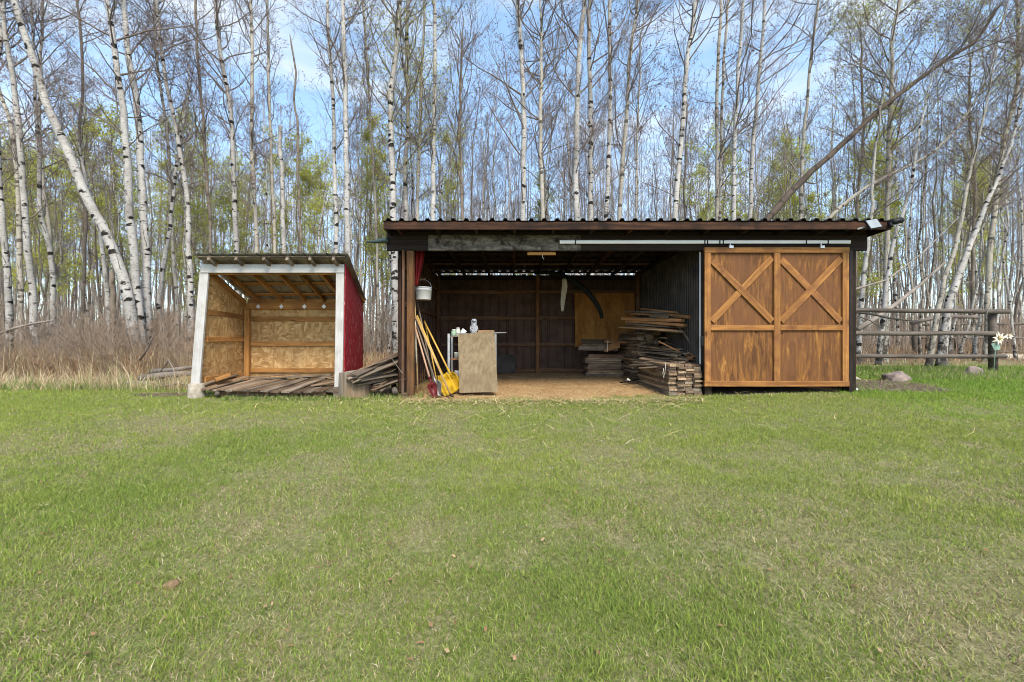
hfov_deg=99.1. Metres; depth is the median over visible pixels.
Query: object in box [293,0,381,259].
birch tree
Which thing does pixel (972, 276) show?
aspen tree
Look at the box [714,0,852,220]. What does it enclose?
birch tree
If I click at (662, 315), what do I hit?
grey sheet
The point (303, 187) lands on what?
aspen tree
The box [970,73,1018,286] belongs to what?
aspen tree
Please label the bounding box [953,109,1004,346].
aspen tree
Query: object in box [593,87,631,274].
aspen tree
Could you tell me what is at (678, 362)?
loose board
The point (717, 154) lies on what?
aspen tree
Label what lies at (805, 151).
young poplar
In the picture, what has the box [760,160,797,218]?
young poplar
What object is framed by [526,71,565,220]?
aspen tree
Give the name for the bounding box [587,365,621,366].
lumber board
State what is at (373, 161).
aspen tree
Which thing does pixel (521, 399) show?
spilled straw
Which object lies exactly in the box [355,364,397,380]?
heaped plank
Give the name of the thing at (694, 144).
birch tree
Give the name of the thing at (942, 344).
birch tree
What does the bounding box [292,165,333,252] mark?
young poplar
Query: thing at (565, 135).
aspen tree
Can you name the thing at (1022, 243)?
birch tree
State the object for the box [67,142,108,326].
birch tree
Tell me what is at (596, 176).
aspen tree
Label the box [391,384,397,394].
round log
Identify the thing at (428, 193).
aspen tree
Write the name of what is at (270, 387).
plank platform
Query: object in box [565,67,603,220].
aspen tree
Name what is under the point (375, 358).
woodland grass
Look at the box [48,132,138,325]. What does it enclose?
aspen tree
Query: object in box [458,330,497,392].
leaning plywood
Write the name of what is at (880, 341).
birch tree
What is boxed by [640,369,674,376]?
lumber board
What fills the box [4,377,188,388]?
flattened hay
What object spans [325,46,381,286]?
aspen tree
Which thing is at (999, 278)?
birch tree
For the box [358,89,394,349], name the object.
aspen tree
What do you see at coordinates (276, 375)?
loose board
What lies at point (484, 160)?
birch tree
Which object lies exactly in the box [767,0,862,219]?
aspen tree
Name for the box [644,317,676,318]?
cross board
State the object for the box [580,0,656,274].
birch tree
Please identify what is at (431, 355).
broom handle
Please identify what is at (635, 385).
straw litter
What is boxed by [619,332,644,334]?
lumber board
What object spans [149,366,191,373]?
dead branch
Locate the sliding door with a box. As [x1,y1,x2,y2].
[700,243,849,386]
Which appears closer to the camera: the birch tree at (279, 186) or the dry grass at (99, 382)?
the dry grass at (99, 382)
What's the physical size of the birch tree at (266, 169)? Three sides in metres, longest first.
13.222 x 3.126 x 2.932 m
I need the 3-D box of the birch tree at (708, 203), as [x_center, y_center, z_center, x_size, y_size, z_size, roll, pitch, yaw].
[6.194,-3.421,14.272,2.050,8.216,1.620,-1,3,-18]
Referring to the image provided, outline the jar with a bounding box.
[451,329,455,335]
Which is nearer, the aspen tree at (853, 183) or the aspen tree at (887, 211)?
the aspen tree at (887, 211)
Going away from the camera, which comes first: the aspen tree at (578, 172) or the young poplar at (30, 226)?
the young poplar at (30, 226)
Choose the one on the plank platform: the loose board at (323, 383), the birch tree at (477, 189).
the loose board at (323, 383)
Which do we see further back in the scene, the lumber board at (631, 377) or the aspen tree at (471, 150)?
the aspen tree at (471, 150)
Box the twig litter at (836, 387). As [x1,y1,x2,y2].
[133,378,946,395]
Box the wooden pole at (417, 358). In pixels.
[415,300,418,389]
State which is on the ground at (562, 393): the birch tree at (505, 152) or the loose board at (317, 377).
the birch tree at (505, 152)
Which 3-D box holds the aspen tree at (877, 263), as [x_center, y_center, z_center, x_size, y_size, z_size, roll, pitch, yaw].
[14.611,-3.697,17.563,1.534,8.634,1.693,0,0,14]
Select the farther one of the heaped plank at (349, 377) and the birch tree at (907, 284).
the birch tree at (907, 284)
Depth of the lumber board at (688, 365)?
7.36 m
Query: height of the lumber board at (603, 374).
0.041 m
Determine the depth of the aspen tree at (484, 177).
14.65 m
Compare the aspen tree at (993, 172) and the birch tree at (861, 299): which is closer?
the birch tree at (861, 299)
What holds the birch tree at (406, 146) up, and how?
on the ground at (562, 393)
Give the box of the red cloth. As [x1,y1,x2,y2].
[415,251,424,285]
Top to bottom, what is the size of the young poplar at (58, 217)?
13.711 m
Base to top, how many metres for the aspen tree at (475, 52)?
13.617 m
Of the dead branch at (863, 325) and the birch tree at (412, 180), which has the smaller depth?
the dead branch at (863, 325)
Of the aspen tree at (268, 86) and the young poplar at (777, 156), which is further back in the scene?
the young poplar at (777, 156)
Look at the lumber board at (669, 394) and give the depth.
7.49 m
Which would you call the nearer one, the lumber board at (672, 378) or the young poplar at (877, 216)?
the lumber board at (672, 378)
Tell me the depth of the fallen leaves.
2.10 m
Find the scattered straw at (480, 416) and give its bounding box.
[9,391,974,454]
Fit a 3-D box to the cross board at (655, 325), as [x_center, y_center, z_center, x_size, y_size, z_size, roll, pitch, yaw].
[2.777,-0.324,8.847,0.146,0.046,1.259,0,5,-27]
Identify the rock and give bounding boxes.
[881,371,910,381]
[963,366,983,374]
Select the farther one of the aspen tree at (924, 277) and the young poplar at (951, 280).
the young poplar at (951, 280)
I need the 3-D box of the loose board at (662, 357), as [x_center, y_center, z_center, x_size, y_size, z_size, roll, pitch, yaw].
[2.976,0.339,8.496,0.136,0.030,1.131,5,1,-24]
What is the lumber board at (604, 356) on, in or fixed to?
on the lumber board at (601, 358)
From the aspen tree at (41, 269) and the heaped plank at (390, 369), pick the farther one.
the aspen tree at (41, 269)
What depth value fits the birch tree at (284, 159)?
17.32 m
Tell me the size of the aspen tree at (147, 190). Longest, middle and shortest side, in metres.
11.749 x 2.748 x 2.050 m
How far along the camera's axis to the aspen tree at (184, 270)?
13.16 m
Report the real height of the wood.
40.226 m
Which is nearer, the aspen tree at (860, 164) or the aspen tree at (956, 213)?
the aspen tree at (860, 164)
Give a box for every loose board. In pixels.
[201,376,249,389]
[202,374,238,384]
[214,373,230,381]
[250,373,301,377]
[254,374,333,379]
[292,375,333,377]
[310,381,333,386]
[629,361,685,365]
[632,351,688,353]
[632,358,672,360]
[632,361,648,363]
[634,348,683,352]
[639,345,682,349]
[639,357,664,361]
[639,363,690,368]
[644,356,689,361]
[645,350,686,358]
[648,352,677,356]
[652,354,695,360]
[655,356,687,359]
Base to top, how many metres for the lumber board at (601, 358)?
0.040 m
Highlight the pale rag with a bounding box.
[561,278,566,310]
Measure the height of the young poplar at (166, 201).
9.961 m
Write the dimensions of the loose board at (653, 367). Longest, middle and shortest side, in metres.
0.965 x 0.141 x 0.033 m
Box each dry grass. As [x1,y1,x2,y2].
[0,335,242,381]
[0,360,241,391]
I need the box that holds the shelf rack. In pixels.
[447,334,496,373]
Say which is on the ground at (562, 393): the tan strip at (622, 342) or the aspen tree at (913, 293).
the aspen tree at (913, 293)
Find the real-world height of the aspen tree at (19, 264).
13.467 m
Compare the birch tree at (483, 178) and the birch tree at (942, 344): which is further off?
the birch tree at (483, 178)
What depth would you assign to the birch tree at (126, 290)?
10.58 m
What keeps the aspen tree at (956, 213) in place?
on the ground at (562, 393)
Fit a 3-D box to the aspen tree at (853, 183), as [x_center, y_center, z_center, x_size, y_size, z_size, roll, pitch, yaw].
[13.367,-5.747,17.439,3.042,12.906,1.802,0,0,0]
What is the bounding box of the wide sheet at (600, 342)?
[581,339,611,345]
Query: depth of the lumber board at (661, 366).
7.58 m
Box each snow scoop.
[416,315,456,395]
[424,321,458,389]
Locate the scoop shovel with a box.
[415,325,436,397]
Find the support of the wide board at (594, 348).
on the lumber board at (605, 354)
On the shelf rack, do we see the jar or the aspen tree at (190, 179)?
the jar
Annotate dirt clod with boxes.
[162,579,179,590]
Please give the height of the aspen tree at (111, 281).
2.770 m
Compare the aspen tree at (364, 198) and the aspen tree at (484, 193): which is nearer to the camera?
the aspen tree at (364, 198)
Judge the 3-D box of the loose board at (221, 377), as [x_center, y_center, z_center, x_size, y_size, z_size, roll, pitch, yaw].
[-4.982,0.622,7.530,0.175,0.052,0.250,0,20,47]
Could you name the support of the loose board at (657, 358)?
on the lumber board
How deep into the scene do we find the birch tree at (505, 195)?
18.15 m
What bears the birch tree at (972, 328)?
on the ground at (562, 393)
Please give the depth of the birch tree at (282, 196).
12.83 m
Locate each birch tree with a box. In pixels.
[0,0,97,348]
[0,0,106,349]
[0,0,122,353]
[0,0,149,350]
[0,42,122,342]
[0,49,52,338]
[9,0,236,355]
[41,0,208,349]
[59,116,109,333]
[65,89,123,313]
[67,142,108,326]
[83,159,141,326]
[84,12,247,346]
[99,154,154,281]
[116,0,237,346]
[142,0,279,294]
[151,148,211,344]
[217,72,295,252]
[236,162,270,252]
[258,103,307,232]
[258,104,305,252]
[275,125,285,252]
[276,0,376,252]
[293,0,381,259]
[294,128,343,252]
[324,121,370,251]
[335,0,441,352]
[356,50,428,355]
[360,0,466,220]
[363,163,403,353]
[376,0,473,220]
[382,48,439,218]
[396,90,479,220]
[398,105,428,220]
[424,162,460,274]
[436,154,475,274]
[439,88,478,274]
[443,0,570,274]
[461,90,513,274]
[463,150,490,274]
[466,112,500,219]
[470,56,521,274]
[484,176,532,274]
[485,99,521,274]
[491,137,531,274]
[507,180,534,220]
[509,46,565,220]
[518,39,563,217]
[519,0,634,274]
[534,98,598,219]
[549,134,571,220]
[551,133,587,274]
[558,0,660,274]
[559,169,588,274]
[571,80,606,274]
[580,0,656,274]
[632,0,761,219]
[638,159,669,220]
[666,103,727,217]
[668,69,719,218]
[673,104,745,220]
[680,187,714,219]
[699,67,757,220]
[710,0,810,220]
[713,104,779,220]
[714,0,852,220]
[766,92,827,220]
[771,110,816,220]
[800,82,855,220]
[833,0,971,364]
[845,135,894,350]
[851,71,914,348]
[856,38,922,347]
[860,0,1022,364]
[882,73,942,349]
[898,126,941,345]
[924,0,1023,366]
[930,95,1004,353]
[932,130,1015,346]
[934,16,1023,366]
[939,99,992,349]
[949,76,1022,358]
[953,182,1023,360]
[964,124,1023,359]
[980,68,1023,321]
[985,70,1023,301]
[1008,212,1023,350]
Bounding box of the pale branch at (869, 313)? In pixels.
[856,312,914,320]
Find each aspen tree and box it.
[0,1,85,343]
[0,113,47,349]
[0,155,15,306]
[0,195,39,347]
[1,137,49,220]
[2,0,118,341]
[2,106,36,312]
[3,143,59,330]
[28,0,168,333]
[28,103,81,280]
[29,173,83,315]
[31,129,107,338]
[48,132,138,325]
[54,194,82,324]
[63,143,138,340]
[64,69,107,317]
[73,174,117,333]
[80,0,222,342]
[84,24,144,287]
[89,103,133,333]
[98,131,133,314]
[108,271,121,355]
[115,131,162,264]
[122,122,166,272]
[131,123,166,302]
[147,59,217,321]
[147,124,219,344]
[151,0,244,266]
[154,182,206,311]
[160,65,223,345]
[160,145,204,351]
[169,85,223,252]
[176,180,238,263]
[177,160,216,263]
[193,31,263,296]
[203,0,309,252]
[224,0,306,252]
[228,94,278,296]
[241,144,271,295]
[242,192,288,252]
[266,83,307,252]
[284,114,318,252]
[287,24,311,252]
[323,0,416,359]
[324,101,387,258]
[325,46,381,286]
[329,15,387,276]
[337,72,381,353]
[337,105,379,271]
[352,0,476,220]
[355,172,379,348]
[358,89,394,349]
[358,127,410,214]
[362,147,384,350]
[385,128,425,261]
[396,165,415,219]
[396,179,414,220]
[403,0,504,274]
[409,165,440,218]
[411,80,468,220]
[436,116,473,274]
[445,24,511,274]
[452,0,602,220]
[453,92,500,273]
[457,98,511,274]
[464,112,508,274]
[468,193,493,274]
[472,79,510,274]
[472,181,497,274]
[475,172,500,220]
[490,133,520,274]
[526,59,572,214]
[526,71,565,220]
[535,9,597,274]
[542,48,585,220]
[550,151,599,220]
[551,96,620,220]
[554,113,597,274]
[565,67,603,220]
[565,130,619,274]
[572,181,585,219]
[586,68,621,273]
[587,64,634,274]
[591,0,682,274]
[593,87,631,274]
[595,156,625,273]
[595,161,623,274]
[597,62,643,220]
[604,65,666,220]
[605,0,683,217]
[638,119,670,220]
[649,25,713,218]
[655,69,695,220]
[658,78,699,219]
[658,106,690,213]
[674,96,714,220]
[675,0,778,220]
[676,0,765,220]
[722,181,764,219]
[738,61,794,216]
[745,73,811,220]
[746,115,784,220]
[753,113,790,220]
[754,0,1023,220]
[755,108,818,220]
[765,154,818,220]
[766,94,814,211]
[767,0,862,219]
[789,0,939,313]
[805,29,887,352]
[806,36,857,219]
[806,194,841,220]
[811,98,866,213]
[813,112,876,220]
[815,0,966,362]
[819,89,860,220]
[824,0,1023,219]
[848,176,867,307]
[854,142,896,327]
[877,86,930,344]
[885,51,967,350]
[885,142,923,347]
[893,113,948,358]
[896,45,961,353]
[907,0,1023,353]
[912,67,982,342]
[918,0,1023,361]
[930,102,993,343]
[931,157,1001,353]
[934,100,967,346]
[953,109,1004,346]
[958,89,1022,349]
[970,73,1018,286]
[977,146,1020,330]
[989,116,1021,339]
[995,122,1022,256]
[995,143,1023,348]
[1005,177,1023,349]
[1012,123,1023,342]
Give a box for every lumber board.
[584,359,620,360]
[584,361,620,362]
[585,358,622,359]
[585,372,623,373]
[585,374,623,375]
[586,367,623,368]
[586,369,620,369]
[587,356,622,357]
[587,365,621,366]
[588,354,623,355]
[588,363,620,364]
[588,370,622,371]
[618,337,643,338]
[618,348,643,350]
[618,352,645,355]
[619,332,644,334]
[619,334,644,335]
[619,335,643,337]
[619,340,646,341]
[620,343,644,345]
[620,346,643,348]
[623,375,638,378]
[626,342,645,343]
[636,370,675,379]
[637,366,676,372]
[637,374,675,383]
[637,380,676,390]
[637,381,675,392]
[638,360,675,366]
[638,367,676,374]
[638,376,675,385]
[639,372,675,381]
[639,378,676,387]
[640,363,675,368]
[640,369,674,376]
[645,385,676,395]
[646,366,675,370]
[656,361,683,366]
[680,363,692,366]
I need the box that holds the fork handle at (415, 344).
[415,320,416,362]
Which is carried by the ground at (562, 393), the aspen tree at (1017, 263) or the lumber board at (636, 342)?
the aspen tree at (1017, 263)
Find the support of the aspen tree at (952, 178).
on the ground at (562, 393)
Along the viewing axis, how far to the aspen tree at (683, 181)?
15.30 m
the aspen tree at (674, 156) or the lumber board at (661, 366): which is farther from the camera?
the aspen tree at (674, 156)
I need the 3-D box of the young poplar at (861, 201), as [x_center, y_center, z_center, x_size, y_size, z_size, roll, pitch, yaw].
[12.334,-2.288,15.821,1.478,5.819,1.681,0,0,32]
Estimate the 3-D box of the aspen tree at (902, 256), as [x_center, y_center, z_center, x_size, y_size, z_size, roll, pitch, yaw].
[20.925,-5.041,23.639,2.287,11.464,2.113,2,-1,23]
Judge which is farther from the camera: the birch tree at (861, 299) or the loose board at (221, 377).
the birch tree at (861, 299)
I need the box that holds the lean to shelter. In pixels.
[187,253,365,398]
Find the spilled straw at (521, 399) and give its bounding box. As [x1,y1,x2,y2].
[398,396,719,409]
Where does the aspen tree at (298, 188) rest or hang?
on the ground at (562, 393)
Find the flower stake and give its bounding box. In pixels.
[991,331,1013,370]
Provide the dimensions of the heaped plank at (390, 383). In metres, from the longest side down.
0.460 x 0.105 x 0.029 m
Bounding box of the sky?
[0,0,1023,339]
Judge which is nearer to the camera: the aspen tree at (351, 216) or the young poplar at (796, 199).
the aspen tree at (351, 216)
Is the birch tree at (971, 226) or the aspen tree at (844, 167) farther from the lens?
the birch tree at (971, 226)
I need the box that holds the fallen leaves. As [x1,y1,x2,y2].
[9,398,1023,681]
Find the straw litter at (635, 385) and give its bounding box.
[409,372,665,399]
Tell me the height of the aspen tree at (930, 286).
11.618 m
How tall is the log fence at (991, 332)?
1.604 m
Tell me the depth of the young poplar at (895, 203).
15.58 m
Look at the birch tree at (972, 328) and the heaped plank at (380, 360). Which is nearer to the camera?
the heaped plank at (380, 360)
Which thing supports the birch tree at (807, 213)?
on the ground at (562, 393)
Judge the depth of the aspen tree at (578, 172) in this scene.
27.89 m
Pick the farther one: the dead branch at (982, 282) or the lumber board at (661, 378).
the dead branch at (982, 282)
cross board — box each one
[619,327,683,331]
[621,317,684,321]
[625,311,679,312]
[625,320,686,326]
[625,322,675,327]
[626,324,683,327]
[630,313,672,315]
[630,326,676,329]
[633,329,685,332]
[640,308,677,312]
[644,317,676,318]
[645,313,690,318]
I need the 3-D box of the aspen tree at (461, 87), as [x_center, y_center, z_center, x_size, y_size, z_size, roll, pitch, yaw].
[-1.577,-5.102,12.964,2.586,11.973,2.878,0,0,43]
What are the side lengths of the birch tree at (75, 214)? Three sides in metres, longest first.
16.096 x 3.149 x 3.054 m
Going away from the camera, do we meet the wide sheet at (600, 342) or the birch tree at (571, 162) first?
the wide sheet at (600, 342)
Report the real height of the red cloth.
0.631 m
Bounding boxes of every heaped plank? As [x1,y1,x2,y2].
[347,352,401,375]
[347,359,397,379]
[350,354,397,376]
[352,370,396,382]
[353,376,393,385]
[355,359,401,379]
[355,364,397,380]
[357,372,397,381]
[372,356,397,366]
[372,368,397,387]
[377,374,404,391]
[377,380,399,389]
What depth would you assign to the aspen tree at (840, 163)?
27.40 m
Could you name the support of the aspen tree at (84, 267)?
on the ground at (562, 393)
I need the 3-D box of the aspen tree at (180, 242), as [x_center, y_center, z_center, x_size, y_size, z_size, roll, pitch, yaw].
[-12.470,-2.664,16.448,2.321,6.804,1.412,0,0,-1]
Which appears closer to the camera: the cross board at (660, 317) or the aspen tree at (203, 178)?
the cross board at (660, 317)
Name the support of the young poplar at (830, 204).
on the ground at (562, 393)
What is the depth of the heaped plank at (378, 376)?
7.42 m
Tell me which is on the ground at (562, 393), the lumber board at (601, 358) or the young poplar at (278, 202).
the young poplar at (278, 202)
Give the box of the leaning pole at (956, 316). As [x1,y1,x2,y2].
[910,315,978,324]
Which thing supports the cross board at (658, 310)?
on the cross board
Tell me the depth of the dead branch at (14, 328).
10.26 m
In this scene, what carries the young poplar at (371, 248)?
on the ground at (562, 393)
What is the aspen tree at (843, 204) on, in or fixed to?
on the ground at (562, 393)
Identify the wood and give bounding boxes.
[0,85,1023,347]
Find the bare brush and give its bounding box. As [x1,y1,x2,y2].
[0,262,1023,379]
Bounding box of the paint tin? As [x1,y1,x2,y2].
[454,352,458,358]
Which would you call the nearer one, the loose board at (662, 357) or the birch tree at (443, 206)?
the loose board at (662, 357)
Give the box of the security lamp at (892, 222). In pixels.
[887,217,904,227]
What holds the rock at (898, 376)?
on the ground at (562, 393)
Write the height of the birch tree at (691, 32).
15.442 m
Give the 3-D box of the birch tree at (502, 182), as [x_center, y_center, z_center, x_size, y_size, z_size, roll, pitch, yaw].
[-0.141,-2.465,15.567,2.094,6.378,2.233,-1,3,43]
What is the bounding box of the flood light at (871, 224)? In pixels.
[857,219,882,229]
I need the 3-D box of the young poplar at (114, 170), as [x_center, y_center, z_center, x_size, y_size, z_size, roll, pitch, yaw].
[-17.736,-4.793,19.185,3.119,11.262,3.016,0,0,-10]
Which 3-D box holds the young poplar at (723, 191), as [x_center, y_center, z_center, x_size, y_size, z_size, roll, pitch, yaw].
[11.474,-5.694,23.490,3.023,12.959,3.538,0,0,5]
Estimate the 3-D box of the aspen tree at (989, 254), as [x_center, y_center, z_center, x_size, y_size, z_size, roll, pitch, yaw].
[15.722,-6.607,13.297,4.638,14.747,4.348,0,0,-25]
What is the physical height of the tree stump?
0.547 m
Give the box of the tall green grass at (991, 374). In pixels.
[0,362,1023,400]
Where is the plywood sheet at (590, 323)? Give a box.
[575,293,634,346]
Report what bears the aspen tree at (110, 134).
on the ground at (562, 393)
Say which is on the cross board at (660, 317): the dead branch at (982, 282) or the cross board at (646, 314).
the cross board at (646, 314)
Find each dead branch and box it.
[0,320,53,334]
[137,371,191,380]
[139,334,154,360]
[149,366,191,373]
[155,383,187,387]
[160,360,174,374]
[856,217,958,289]
[856,261,946,330]
[858,316,881,328]
[952,277,1010,282]
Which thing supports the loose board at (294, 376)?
on the plank platform
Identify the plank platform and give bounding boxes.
[208,377,333,395]
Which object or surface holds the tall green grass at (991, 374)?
on the ground at (562, 393)
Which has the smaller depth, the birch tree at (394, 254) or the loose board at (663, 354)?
the loose board at (663, 354)
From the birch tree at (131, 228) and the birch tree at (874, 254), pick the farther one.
the birch tree at (874, 254)
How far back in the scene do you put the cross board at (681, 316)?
8.18 m
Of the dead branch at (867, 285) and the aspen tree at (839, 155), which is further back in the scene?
the aspen tree at (839, 155)
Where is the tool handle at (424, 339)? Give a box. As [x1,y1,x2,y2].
[416,300,433,381]
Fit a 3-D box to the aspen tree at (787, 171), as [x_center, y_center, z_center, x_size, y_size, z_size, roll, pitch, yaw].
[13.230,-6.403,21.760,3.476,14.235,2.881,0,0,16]
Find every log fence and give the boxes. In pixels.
[856,308,1010,370]
[912,320,1023,353]
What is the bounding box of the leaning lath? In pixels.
[679,328,690,342]
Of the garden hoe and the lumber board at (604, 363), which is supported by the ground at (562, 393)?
the garden hoe
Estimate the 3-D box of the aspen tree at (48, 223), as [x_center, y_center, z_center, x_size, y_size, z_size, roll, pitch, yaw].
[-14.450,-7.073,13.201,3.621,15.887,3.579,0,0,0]
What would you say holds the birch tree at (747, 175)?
on the ground at (562, 393)
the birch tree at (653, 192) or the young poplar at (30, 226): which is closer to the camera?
the young poplar at (30, 226)
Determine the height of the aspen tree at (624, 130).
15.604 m
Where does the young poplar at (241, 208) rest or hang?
on the ground at (562, 393)
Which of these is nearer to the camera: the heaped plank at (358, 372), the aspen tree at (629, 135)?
the heaped plank at (358, 372)
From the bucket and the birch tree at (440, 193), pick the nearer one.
the bucket
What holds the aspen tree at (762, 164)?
on the ground at (562, 393)
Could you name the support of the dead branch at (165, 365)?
on the dead branch
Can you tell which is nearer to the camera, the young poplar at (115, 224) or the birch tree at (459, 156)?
the young poplar at (115, 224)
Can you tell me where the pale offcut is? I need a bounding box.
[658,341,679,351]
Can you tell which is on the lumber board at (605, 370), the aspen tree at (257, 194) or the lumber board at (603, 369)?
the lumber board at (603, 369)
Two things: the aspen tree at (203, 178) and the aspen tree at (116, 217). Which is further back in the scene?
the aspen tree at (203, 178)
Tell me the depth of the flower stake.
9.90 m
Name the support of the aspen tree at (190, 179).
on the ground at (562, 393)
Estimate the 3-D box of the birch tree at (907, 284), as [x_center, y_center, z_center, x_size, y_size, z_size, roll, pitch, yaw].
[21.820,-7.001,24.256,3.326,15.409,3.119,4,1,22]
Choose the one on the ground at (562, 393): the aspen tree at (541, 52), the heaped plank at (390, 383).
the aspen tree at (541, 52)
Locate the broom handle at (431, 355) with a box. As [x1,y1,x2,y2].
[424,320,436,380]
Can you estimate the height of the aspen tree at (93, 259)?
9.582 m
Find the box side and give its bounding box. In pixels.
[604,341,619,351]
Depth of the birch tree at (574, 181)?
12.34 m
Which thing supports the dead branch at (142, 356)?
on the dry grass at (21, 363)
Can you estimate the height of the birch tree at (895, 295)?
14.434 m
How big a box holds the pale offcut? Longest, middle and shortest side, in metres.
0.455 x 0.130 x 0.020 m
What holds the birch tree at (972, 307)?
on the ground at (562, 393)
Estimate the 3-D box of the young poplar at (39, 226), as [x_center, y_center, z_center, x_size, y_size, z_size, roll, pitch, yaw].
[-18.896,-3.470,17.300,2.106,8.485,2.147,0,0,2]
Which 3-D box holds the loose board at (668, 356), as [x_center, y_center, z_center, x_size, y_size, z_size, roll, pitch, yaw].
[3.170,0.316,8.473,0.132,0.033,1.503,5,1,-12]
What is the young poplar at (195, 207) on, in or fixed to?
on the ground at (562, 393)
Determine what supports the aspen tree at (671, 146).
on the ground at (562, 393)
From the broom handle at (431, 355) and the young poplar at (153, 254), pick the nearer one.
the broom handle at (431, 355)
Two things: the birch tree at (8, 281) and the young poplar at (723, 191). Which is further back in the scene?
the young poplar at (723, 191)
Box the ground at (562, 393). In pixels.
[0,341,1023,681]
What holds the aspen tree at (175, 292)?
on the ground at (562, 393)
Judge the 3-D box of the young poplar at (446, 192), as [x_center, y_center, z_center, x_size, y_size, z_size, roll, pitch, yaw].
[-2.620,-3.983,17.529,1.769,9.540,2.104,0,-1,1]
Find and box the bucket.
[415,280,431,299]
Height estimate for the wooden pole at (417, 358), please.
1.826 m
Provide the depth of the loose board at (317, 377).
8.28 m
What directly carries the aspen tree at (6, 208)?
on the ground at (562, 393)
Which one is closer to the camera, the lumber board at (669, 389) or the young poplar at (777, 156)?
the lumber board at (669, 389)
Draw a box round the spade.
[415,319,441,395]
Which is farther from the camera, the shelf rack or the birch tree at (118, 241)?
the birch tree at (118, 241)
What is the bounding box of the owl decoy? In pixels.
[470,319,477,332]
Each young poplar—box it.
[0,122,53,307]
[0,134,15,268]
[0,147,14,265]
[4,141,78,333]
[4,148,80,327]
[30,162,81,323]
[32,130,107,333]
[47,91,123,314]
[55,101,160,323]
[95,181,157,279]
[120,192,166,298]
[144,101,222,345]
[147,153,186,326]
[157,192,228,311]
[163,124,225,323]
[209,179,265,302]
[216,150,263,252]
[226,175,264,252]
[244,124,303,252]
[276,123,323,252]
[289,145,356,252]
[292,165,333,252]
[350,121,397,356]
[352,108,402,351]
[428,127,467,274]
[511,171,558,274]
[670,138,723,220]
[696,187,724,220]
[698,112,749,220]
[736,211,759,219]
[743,124,825,219]
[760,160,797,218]
[764,131,817,219]
[778,192,815,220]
[803,189,831,220]
[826,194,848,219]
[840,197,873,323]
[843,93,914,305]
[848,126,903,343]
[930,179,987,329]
[934,164,990,349]
[950,154,1023,347]
[966,157,1018,305]
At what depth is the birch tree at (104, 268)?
11.43 m
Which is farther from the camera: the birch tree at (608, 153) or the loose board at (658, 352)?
the birch tree at (608, 153)
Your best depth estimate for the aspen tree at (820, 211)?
14.34 m
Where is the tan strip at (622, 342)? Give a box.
[605,340,626,343]
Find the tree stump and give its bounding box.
[338,370,370,398]
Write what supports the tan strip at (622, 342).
on the lumber board at (636, 342)
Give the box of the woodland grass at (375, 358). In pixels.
[124,339,1023,381]
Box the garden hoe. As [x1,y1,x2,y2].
[415,314,453,397]
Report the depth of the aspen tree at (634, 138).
19.32 m
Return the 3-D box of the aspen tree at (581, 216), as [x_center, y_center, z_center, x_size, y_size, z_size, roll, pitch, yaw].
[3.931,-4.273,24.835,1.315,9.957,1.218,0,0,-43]
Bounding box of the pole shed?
[365,218,892,397]
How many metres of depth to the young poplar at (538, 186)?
16.76 m
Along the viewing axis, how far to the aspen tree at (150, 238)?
15.97 m
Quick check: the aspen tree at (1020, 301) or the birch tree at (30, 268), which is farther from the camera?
the aspen tree at (1020, 301)
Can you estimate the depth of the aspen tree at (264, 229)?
14.65 m
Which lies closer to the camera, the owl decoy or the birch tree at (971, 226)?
the owl decoy
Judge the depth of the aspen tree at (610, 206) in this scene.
29.08 m
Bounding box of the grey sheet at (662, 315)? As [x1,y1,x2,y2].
[650,313,669,317]
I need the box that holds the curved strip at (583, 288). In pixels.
[534,270,603,318]
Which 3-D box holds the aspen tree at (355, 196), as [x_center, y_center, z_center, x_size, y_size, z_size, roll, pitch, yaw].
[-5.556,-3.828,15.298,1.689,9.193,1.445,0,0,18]
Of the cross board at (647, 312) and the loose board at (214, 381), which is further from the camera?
the cross board at (647, 312)
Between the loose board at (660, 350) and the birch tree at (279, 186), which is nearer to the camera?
the loose board at (660, 350)
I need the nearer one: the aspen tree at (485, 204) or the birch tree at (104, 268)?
the birch tree at (104, 268)
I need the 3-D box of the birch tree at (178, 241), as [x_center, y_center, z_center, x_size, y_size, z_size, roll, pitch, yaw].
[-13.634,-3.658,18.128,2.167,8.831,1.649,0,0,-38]
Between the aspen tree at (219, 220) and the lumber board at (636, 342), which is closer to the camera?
the lumber board at (636, 342)
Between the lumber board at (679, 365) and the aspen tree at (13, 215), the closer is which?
the lumber board at (679, 365)
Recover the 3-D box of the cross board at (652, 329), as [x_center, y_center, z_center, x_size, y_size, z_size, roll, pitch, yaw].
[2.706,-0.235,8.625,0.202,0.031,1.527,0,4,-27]
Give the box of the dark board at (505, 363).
[497,355,514,372]
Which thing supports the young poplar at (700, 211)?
on the ground at (562, 393)
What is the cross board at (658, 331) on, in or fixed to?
in the pole shed
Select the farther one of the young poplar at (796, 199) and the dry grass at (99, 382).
the young poplar at (796, 199)
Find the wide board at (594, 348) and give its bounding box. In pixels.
[578,345,617,350]
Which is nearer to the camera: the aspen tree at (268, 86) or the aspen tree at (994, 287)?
the aspen tree at (268, 86)
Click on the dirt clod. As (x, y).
(174, 583)

